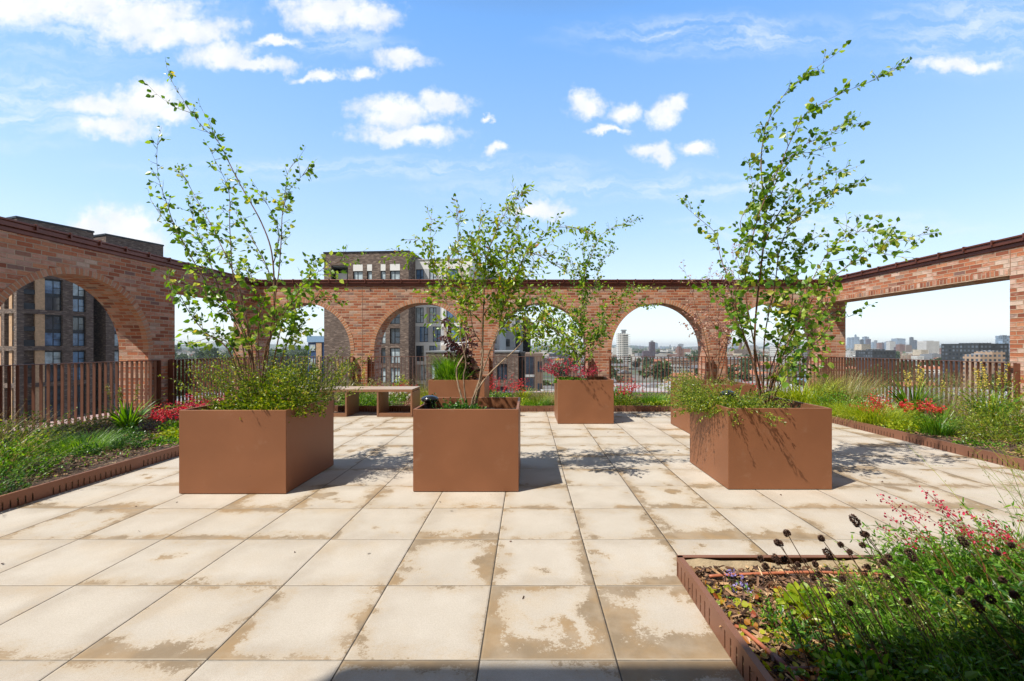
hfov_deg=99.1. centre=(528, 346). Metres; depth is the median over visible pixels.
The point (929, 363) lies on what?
town tree
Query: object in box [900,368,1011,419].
seeding grass
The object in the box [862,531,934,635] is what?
seed head
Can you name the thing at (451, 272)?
window
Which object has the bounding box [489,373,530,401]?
coral bells
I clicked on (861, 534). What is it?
seed head
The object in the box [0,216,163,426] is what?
apartment tower
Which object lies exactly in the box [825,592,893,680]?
seed head
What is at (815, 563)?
seed head
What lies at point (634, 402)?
leafy herb
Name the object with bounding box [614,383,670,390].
flat roof building
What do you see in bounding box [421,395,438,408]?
irrigation cap
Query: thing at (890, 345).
tower block
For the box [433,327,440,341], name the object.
window
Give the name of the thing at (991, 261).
brick side wall
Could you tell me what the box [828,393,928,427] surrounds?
golden grass
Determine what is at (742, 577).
lavender sprig
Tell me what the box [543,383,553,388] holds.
city house
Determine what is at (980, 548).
fine leaved herb
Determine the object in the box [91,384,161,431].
sword leaf plant
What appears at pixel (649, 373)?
town tree
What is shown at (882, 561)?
seed head
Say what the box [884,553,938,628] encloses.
seed head
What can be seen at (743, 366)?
town tree
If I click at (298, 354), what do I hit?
town tree
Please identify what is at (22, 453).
weedy herb
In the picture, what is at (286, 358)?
town tree
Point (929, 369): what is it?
city house
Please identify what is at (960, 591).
seed head
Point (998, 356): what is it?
apartment block
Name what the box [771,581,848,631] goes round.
lime rosette
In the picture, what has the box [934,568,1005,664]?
seed head
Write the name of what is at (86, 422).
weedy herb
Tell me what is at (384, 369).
window
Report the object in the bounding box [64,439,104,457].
dark herb
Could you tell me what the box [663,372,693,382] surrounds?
city house
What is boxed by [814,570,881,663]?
seed head
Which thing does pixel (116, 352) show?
window
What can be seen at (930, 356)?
tower block
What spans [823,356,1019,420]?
railing
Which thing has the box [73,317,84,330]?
window
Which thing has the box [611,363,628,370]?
city house
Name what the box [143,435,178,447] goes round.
ground creeper
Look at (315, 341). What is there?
blue building
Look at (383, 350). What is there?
window
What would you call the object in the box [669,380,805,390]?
flat roof building
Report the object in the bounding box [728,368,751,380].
town tree
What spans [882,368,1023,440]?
feathery bush
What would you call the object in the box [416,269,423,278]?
window
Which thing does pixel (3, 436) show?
seeding grass
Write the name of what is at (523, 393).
palm like plant
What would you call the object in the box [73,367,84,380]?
window
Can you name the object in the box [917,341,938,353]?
tower block
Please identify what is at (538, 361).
side window
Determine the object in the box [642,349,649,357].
tower block
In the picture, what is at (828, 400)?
leafy herb
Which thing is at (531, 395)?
bark chips
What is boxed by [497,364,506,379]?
window
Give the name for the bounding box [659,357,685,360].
city house
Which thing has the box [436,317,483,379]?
purple shrub
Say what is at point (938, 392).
flat roof building
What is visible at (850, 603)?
seed head
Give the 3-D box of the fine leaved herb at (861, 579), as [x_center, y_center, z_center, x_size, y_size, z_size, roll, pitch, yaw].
[1.773,1.220,2.116,0.613,0.229,0.691,0,0,-37]
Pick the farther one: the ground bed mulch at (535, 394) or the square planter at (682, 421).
the ground bed mulch at (535, 394)
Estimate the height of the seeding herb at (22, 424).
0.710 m
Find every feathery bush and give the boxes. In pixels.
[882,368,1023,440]
[935,408,1023,445]
[962,382,1023,437]
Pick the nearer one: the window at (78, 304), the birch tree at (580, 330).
the birch tree at (580, 330)
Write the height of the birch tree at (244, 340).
3.819 m
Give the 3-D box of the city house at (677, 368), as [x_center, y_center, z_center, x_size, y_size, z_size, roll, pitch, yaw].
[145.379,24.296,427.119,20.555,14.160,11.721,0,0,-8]
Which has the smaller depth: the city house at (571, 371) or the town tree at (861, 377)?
the town tree at (861, 377)
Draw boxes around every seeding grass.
[0,403,73,472]
[794,370,897,406]
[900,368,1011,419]
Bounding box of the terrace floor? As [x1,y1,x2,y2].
[0,412,1023,680]
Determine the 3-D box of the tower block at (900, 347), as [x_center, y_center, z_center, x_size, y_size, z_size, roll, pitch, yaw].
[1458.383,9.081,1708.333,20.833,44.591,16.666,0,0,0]
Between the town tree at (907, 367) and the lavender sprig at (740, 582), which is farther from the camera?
the town tree at (907, 367)
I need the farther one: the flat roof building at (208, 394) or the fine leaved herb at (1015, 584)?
the flat roof building at (208, 394)
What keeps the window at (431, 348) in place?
in the apartment building at (425, 339)
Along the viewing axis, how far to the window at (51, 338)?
73.66 m
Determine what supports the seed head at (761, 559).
on the ground bed mulch at (777, 672)
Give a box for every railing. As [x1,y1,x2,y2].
[0,360,160,435]
[168,356,256,406]
[258,356,354,392]
[367,356,472,392]
[489,356,591,392]
[609,356,713,392]
[726,356,822,390]
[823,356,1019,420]
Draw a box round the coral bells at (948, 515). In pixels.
[909,486,998,581]
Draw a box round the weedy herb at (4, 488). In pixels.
[0,448,71,500]
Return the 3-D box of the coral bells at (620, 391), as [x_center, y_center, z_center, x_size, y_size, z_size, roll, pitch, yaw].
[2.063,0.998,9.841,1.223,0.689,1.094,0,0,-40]
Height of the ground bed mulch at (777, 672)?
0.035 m
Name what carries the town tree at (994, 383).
on the ground at (546, 376)
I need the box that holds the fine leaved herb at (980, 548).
[890,497,1023,600]
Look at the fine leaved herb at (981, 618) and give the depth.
1.75 m
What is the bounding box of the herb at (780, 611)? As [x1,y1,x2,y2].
[725,584,830,647]
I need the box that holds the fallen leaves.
[1,415,951,598]
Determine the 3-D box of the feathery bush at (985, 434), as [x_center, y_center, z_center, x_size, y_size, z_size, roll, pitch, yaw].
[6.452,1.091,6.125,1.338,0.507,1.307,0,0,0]
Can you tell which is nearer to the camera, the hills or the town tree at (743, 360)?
the town tree at (743, 360)
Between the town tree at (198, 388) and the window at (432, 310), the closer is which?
the window at (432, 310)
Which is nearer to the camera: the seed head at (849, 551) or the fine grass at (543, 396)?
the seed head at (849, 551)
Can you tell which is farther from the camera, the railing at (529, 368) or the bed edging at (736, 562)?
the railing at (529, 368)
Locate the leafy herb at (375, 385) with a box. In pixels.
[348,376,412,401]
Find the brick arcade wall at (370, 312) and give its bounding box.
[233,279,845,392]
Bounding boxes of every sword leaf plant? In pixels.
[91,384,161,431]
[869,365,955,415]
[932,380,955,418]
[953,362,1023,426]
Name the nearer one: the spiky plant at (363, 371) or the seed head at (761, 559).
the seed head at (761, 559)
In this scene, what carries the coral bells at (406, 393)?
on the ground bed mulch at (535, 394)
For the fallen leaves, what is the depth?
3.61 m
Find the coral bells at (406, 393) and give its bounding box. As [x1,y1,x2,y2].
[396,382,416,400]
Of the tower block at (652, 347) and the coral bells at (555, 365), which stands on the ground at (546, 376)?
the tower block at (652, 347)
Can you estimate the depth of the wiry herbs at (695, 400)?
4.62 m
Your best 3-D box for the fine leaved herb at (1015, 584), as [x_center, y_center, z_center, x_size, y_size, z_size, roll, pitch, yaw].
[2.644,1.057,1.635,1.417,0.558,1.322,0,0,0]
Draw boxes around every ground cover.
[4,404,199,487]
[334,391,670,405]
[819,402,1022,447]
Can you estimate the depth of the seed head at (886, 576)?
1.84 m
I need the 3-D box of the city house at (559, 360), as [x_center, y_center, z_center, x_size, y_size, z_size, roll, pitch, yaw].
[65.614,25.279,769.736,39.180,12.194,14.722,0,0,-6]
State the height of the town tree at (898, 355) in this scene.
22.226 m
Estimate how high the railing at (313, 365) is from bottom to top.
1.104 m
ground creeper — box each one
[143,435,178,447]
[150,426,178,439]
[499,395,540,405]
[643,399,670,405]
[874,418,934,432]
[951,437,1004,449]
[1007,447,1023,458]
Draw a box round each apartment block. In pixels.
[855,349,895,372]
[941,343,1008,374]
[963,354,991,388]
[974,350,1004,374]
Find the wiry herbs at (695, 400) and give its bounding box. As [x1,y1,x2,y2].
[654,369,794,426]
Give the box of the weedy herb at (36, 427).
[0,407,96,449]
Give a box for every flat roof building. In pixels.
[177,386,305,400]
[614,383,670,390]
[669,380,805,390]
[858,386,1006,401]
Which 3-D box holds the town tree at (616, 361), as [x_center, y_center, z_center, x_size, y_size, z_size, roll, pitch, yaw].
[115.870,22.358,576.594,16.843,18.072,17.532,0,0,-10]
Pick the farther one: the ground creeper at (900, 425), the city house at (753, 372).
the city house at (753, 372)
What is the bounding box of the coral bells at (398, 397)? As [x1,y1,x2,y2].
[371,382,408,399]
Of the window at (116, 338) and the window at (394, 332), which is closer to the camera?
the window at (394, 332)
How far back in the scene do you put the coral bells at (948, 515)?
2.15 m
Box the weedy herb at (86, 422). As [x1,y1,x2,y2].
[45,412,149,433]
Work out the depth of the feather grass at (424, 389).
10.40 m
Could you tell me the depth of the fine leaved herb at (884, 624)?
1.81 m
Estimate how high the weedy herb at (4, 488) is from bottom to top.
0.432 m
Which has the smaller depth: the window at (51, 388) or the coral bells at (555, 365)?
the coral bells at (555, 365)
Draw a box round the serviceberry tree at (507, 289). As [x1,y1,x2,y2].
[379,174,596,405]
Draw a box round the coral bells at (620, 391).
[607,377,648,405]
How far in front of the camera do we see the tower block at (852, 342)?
5400.00 m
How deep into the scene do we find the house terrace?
900.00 m
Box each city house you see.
[543,358,550,362]
[543,363,550,371]
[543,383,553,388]
[549,353,569,357]
[554,358,574,364]
[568,367,577,375]
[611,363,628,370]
[612,367,630,381]
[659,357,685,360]
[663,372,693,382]
[669,360,697,365]
[669,364,688,372]
[689,364,697,372]
[728,357,740,363]
[735,370,768,374]
[750,374,791,381]
[760,363,775,369]
[858,372,939,383]
[884,380,938,387]
[916,365,939,373]
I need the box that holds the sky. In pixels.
[0,0,1023,346]
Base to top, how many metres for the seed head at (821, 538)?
0.495 m
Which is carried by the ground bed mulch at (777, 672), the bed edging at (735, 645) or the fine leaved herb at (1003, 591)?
the fine leaved herb at (1003, 591)
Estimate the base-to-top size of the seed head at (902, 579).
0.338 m
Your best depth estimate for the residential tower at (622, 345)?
600.00 m
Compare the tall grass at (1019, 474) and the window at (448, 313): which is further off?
the window at (448, 313)
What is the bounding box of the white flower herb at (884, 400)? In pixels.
[862,394,896,411]
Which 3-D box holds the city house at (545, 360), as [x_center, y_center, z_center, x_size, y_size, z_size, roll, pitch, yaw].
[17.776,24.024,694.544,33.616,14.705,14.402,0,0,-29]
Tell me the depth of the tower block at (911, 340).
3300.00 m
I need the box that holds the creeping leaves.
[705,580,916,680]
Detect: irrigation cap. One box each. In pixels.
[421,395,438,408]
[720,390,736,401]
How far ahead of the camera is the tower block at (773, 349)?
711.70 m
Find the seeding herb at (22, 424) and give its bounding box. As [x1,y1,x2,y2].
[0,399,52,446]
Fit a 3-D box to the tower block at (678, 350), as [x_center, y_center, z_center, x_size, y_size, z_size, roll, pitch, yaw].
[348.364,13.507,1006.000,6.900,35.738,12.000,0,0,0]
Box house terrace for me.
[846,351,854,356]
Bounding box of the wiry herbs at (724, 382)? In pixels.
[661,370,739,387]
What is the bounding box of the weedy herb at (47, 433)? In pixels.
[0,407,84,466]
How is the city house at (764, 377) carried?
on the ground at (546, 376)
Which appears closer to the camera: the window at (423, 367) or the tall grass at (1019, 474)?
the tall grass at (1019, 474)
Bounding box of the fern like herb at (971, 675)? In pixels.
[848,629,988,680]
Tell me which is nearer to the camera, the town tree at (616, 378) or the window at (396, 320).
the window at (396, 320)
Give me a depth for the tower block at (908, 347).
1900.00 m
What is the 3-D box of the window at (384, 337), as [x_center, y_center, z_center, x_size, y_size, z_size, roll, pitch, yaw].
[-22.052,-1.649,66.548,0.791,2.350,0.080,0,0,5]
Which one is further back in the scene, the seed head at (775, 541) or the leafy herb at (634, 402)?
the leafy herb at (634, 402)
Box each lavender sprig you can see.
[723,569,744,586]
[732,581,750,596]
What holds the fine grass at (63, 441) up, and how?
on the ground bed mulch at (74, 472)
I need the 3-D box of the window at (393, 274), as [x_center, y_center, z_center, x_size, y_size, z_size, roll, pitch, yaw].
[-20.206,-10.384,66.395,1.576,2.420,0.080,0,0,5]
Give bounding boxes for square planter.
[179,398,333,493]
[413,397,519,491]
[428,376,488,396]
[554,376,613,423]
[671,380,755,433]
[690,397,831,489]
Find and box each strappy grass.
[754,374,852,405]
[905,409,978,436]
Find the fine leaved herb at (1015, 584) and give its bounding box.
[981,532,1023,637]
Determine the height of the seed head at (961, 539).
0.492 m
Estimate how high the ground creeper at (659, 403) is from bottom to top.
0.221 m
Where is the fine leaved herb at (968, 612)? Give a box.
[920,567,1023,661]
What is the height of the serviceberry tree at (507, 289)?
2.558 m
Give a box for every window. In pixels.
[45,280,60,294]
[45,296,60,310]
[45,316,60,329]
[45,332,60,345]
[45,351,60,365]
[45,368,60,381]
[45,387,60,401]
[45,403,60,417]
[73,283,84,296]
[73,298,84,311]
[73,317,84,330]
[73,333,84,345]
[73,351,84,364]
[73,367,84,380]
[73,385,84,398]
[73,400,84,414]
[115,334,118,345]
[115,351,118,362]
[354,271,362,278]
[367,271,371,278]
[381,271,385,278]
[381,348,385,362]
[381,368,385,382]
[382,331,385,343]
[390,271,399,278]
[390,314,399,323]
[390,328,399,343]
[390,348,399,363]
[391,368,399,382]
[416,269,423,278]
[416,307,423,322]
[416,346,423,360]
[420,327,427,341]
[421,365,425,379]
[429,269,435,278]
[429,307,435,322]
[429,346,435,350]
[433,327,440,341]
[446,269,457,278]
[446,310,457,322]
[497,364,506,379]
[538,361,541,390]
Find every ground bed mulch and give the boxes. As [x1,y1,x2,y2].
[0,395,343,494]
[334,393,669,405]
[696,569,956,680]
[772,396,1023,457]
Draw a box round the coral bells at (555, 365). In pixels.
[540,355,607,383]
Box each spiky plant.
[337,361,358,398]
[348,367,374,397]
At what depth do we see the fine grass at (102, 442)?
5.53 m
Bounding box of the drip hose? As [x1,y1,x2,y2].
[708,571,978,680]
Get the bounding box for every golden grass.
[811,398,865,416]
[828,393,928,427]
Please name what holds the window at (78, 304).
in the apartment tower at (48, 319)
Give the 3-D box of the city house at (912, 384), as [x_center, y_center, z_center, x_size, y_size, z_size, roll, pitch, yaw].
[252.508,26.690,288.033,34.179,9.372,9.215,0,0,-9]
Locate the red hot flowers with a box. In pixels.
[899,398,949,422]
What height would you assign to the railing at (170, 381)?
1.104 m
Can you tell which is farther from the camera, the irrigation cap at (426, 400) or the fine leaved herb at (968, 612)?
the irrigation cap at (426, 400)
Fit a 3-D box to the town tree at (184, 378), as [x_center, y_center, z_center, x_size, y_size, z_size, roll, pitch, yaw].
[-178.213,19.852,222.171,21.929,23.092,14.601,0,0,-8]
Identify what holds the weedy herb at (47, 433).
on the ground bed mulch at (74, 472)
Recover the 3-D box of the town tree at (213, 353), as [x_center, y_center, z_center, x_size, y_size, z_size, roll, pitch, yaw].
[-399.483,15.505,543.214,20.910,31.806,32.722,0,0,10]
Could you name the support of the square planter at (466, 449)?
on the terrace floor
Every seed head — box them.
[757,555,811,675]
[761,562,838,674]
[771,553,827,651]
[773,539,852,660]
[777,540,828,651]
[781,555,842,657]
[783,529,840,646]
[794,561,851,674]
[801,558,868,649]
[809,575,867,670]
[812,560,869,648]
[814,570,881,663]
[817,535,890,643]
[822,547,897,658]
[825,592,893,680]
[837,541,911,649]
[839,575,890,662]
[846,549,880,619]
[847,600,883,675]
[849,514,932,644]
[858,542,923,635]
[859,530,905,635]
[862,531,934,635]
[863,563,933,654]
[879,558,956,653]
[883,573,932,650]
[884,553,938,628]
[899,577,940,645]
[903,548,976,657]
[904,597,945,657]
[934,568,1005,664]
[956,588,1010,652]
[957,535,1015,622]
[964,575,1020,630]
[970,598,1023,668]
[984,594,1023,632]
[994,550,1023,586]
[997,575,1023,602]
[1007,541,1023,563]
[1008,590,1023,607]
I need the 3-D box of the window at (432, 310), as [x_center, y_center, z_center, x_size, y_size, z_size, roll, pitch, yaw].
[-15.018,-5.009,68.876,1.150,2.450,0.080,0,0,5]
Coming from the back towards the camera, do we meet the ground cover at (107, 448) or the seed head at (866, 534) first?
the ground cover at (107, 448)
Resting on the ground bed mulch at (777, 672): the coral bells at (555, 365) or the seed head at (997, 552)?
the seed head at (997, 552)
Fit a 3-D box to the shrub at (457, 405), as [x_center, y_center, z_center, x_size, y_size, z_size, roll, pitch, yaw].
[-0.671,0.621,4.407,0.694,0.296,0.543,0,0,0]
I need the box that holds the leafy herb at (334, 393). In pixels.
[288,374,360,401]
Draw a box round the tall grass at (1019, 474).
[909,404,1023,552]
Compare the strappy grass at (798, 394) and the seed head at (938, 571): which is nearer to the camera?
the seed head at (938, 571)
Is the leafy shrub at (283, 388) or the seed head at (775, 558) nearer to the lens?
the seed head at (775, 558)
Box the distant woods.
[179,346,940,360]
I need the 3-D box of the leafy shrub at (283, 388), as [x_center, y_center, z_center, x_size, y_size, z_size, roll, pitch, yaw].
[-2.796,0.346,4.625,2.159,0.776,1.552,0,0,0]
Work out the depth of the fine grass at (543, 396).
9.79 m
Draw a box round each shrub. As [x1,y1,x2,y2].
[159,345,376,422]
[389,374,410,397]
[425,351,475,381]
[430,393,486,408]
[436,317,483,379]
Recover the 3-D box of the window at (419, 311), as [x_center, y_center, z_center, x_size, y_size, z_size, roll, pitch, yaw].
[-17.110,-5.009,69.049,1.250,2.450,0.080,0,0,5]
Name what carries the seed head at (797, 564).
on the ground bed mulch at (777, 672)
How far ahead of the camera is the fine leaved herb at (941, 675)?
1.65 m
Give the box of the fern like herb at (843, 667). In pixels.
[778,620,924,680]
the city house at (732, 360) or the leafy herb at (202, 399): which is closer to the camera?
the leafy herb at (202, 399)
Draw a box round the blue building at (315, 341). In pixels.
[307,336,323,389]
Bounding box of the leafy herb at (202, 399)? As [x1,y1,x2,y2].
[169,388,240,410]
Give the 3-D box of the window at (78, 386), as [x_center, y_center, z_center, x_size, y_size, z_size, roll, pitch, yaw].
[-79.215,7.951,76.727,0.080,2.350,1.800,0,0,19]
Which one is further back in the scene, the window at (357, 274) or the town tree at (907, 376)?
the town tree at (907, 376)
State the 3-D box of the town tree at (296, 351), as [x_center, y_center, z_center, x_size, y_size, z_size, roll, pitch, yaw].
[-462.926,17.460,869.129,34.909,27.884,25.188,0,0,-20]
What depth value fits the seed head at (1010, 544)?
2.00 m
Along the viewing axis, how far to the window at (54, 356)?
73.70 m
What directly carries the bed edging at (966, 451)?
on the terrace floor
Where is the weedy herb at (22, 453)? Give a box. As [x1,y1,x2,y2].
[0,420,97,481]
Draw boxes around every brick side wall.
[0,216,254,432]
[824,233,1023,420]
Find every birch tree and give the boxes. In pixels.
[138,57,367,402]
[528,215,665,379]
[675,40,941,406]
[679,237,744,384]
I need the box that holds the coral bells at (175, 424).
[133,398,210,431]
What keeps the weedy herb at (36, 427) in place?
on the ground bed mulch at (74, 472)
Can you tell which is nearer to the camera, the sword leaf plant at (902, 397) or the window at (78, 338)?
the sword leaf plant at (902, 397)
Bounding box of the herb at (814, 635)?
[772,605,851,662]
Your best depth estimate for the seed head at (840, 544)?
1.91 m
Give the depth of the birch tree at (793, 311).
4.68 m
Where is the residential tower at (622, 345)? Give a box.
[616,330,629,367]
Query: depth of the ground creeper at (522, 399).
9.60 m
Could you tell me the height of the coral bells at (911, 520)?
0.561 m
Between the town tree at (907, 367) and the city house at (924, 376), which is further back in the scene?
the town tree at (907, 367)
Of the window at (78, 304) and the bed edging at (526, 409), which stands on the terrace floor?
the bed edging at (526, 409)
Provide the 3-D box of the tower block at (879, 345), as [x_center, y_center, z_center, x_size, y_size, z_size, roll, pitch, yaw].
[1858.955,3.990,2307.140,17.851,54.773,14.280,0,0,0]
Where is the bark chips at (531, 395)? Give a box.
[336,392,670,405]
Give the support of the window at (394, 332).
in the apartment building at (398, 339)
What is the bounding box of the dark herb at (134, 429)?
[105,422,154,442]
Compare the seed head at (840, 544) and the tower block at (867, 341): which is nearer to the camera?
the seed head at (840, 544)
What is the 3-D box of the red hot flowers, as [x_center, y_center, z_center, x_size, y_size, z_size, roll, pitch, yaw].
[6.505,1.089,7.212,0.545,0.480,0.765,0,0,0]
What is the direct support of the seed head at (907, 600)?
on the ground bed mulch at (777, 672)
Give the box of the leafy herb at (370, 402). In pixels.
[359,392,405,405]
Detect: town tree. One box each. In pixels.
[175,352,188,362]
[177,366,198,390]
[177,377,220,396]
[181,369,208,389]
[196,348,220,363]
[268,354,282,364]
[276,352,292,367]
[289,349,300,358]
[293,351,302,368]
[297,350,307,369]
[543,380,549,385]
[552,361,569,375]
[567,358,577,367]
[611,357,622,363]
[611,365,622,375]
[612,376,623,382]
[632,361,640,366]
[638,360,671,382]
[728,364,740,371]
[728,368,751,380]
[739,354,751,363]
[740,361,751,369]
[852,371,867,384]
[867,367,896,387]
[896,352,900,362]
[896,370,929,381]
[899,362,920,372]
[920,359,939,365]
[939,375,954,387]
[944,372,959,385]
[980,374,1006,391]
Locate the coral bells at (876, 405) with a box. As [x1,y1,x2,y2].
[847,388,901,420]
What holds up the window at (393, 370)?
in the apartment building at (398, 339)
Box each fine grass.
[6,427,83,453]
[43,421,132,455]
[518,385,553,404]
[521,394,553,405]
[632,391,670,403]
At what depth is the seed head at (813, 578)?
1.75 m
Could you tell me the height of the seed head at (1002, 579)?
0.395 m
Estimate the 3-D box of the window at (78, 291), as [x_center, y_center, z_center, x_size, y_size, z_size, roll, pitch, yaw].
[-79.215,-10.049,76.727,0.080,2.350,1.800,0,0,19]
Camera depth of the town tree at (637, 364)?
620.32 m
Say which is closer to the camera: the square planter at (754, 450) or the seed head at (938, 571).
the seed head at (938, 571)
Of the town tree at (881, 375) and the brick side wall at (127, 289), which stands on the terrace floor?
the brick side wall at (127, 289)
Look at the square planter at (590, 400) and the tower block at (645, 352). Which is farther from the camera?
the tower block at (645, 352)
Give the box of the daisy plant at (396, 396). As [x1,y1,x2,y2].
[389,392,409,404]
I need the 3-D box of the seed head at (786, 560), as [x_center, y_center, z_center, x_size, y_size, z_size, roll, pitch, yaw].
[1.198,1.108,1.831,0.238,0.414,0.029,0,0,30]
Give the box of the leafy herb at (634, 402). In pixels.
[614,394,645,405]
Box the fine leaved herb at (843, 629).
[779,570,965,665]
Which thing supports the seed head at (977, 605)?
on the ground bed mulch at (777, 672)
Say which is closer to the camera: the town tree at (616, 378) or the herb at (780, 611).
the herb at (780, 611)
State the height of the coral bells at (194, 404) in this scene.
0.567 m
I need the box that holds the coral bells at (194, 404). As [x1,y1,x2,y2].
[175,392,238,409]
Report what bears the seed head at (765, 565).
on the ground bed mulch at (777, 672)
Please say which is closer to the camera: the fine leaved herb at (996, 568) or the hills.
the fine leaved herb at (996, 568)
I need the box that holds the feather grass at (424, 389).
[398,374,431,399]
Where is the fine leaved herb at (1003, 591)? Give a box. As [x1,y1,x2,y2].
[935,578,1023,678]
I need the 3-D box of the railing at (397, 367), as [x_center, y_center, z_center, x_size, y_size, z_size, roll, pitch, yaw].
[-3.050,0.821,12.343,2.972,1.104,0.110,0,0,0]
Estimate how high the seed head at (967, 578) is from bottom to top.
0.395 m
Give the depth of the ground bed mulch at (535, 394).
11.38 m
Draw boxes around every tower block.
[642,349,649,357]
[649,341,654,357]
[677,345,680,355]
[770,345,801,365]
[847,337,850,348]
[851,337,853,348]
[865,339,870,343]
[877,342,881,348]
[886,341,895,349]
[891,338,904,343]
[896,344,904,351]
[905,344,911,351]
[909,337,913,348]
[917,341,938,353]
[924,353,940,359]
[995,335,1009,353]
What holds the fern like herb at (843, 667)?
on the ground bed mulch at (777, 672)
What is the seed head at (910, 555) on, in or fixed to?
on the ground bed mulch at (777, 672)
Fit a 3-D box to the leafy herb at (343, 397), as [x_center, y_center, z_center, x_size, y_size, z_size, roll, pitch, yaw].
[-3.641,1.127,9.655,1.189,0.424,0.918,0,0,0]
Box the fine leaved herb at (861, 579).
[810,556,982,651]
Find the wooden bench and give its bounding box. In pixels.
[319,386,419,416]
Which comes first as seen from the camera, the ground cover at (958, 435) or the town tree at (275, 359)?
the ground cover at (958, 435)
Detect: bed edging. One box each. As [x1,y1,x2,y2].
[0,445,178,510]
[334,406,670,411]
[677,555,1002,575]
[677,556,773,680]
[832,416,1023,470]
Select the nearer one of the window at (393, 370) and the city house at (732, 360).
the window at (393, 370)
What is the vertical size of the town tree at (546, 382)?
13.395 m
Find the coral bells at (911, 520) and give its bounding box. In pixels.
[866,494,968,590]
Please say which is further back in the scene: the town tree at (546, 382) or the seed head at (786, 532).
the town tree at (546, 382)
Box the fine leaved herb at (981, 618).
[913,568,1023,680]
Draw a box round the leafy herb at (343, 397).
[336,392,376,405]
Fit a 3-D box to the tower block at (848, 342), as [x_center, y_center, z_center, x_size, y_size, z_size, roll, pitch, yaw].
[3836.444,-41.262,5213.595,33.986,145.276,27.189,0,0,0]
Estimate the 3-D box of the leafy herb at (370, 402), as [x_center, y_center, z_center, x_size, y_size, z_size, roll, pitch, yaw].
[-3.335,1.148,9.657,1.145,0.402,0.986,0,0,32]
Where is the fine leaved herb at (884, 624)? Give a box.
[826,584,1021,680]
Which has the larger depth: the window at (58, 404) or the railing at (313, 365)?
the window at (58, 404)
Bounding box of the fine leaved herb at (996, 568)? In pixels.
[928,533,1023,616]
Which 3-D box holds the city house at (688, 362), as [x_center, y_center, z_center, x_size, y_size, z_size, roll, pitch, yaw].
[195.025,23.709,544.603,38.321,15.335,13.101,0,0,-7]
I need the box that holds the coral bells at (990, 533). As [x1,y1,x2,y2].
[954,509,1023,570]
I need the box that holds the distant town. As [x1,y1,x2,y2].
[176,344,940,360]
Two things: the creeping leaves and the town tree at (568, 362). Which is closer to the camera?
the creeping leaves
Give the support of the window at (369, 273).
in the apartment building at (398, 339)
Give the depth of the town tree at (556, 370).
370.72 m
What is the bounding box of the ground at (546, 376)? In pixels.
[188,360,958,386]
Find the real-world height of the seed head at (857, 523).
0.566 m
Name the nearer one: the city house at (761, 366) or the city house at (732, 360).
the city house at (761, 366)
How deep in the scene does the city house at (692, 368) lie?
464.86 m
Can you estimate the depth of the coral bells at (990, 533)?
2.19 m
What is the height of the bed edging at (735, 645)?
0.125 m
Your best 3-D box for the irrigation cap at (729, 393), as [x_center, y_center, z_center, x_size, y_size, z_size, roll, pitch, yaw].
[2.270,0.590,4.950,0.178,0.193,0.178,0,0,0]
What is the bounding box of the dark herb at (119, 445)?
[108,430,149,451]
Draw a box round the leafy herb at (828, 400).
[788,384,894,413]
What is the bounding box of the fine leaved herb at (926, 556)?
[833,513,1023,629]
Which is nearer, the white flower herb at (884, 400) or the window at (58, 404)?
the white flower herb at (884, 400)
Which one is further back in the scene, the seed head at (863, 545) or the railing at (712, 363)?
the railing at (712, 363)
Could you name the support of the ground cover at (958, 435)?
on the ground bed mulch at (985, 448)
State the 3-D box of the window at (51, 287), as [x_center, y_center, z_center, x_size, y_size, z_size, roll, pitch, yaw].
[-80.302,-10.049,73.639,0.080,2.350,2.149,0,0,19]
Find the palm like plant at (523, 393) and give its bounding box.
[513,387,535,398]
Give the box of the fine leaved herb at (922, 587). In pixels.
[840,561,1022,670]
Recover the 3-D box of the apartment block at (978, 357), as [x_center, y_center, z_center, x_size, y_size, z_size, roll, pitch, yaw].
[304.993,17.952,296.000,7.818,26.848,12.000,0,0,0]
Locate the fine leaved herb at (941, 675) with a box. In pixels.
[888,606,1023,680]
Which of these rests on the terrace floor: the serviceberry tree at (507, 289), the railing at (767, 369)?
the railing at (767, 369)
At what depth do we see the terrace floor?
2.89 m
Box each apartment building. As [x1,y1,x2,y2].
[323,250,421,387]
[415,258,505,389]
[426,350,542,390]
[506,316,530,351]
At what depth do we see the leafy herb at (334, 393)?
10.09 m
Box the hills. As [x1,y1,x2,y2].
[180,343,940,348]
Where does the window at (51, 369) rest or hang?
in the apartment tower at (48, 319)
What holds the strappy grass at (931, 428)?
on the ground bed mulch at (985, 448)
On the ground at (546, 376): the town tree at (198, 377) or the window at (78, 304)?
the town tree at (198, 377)

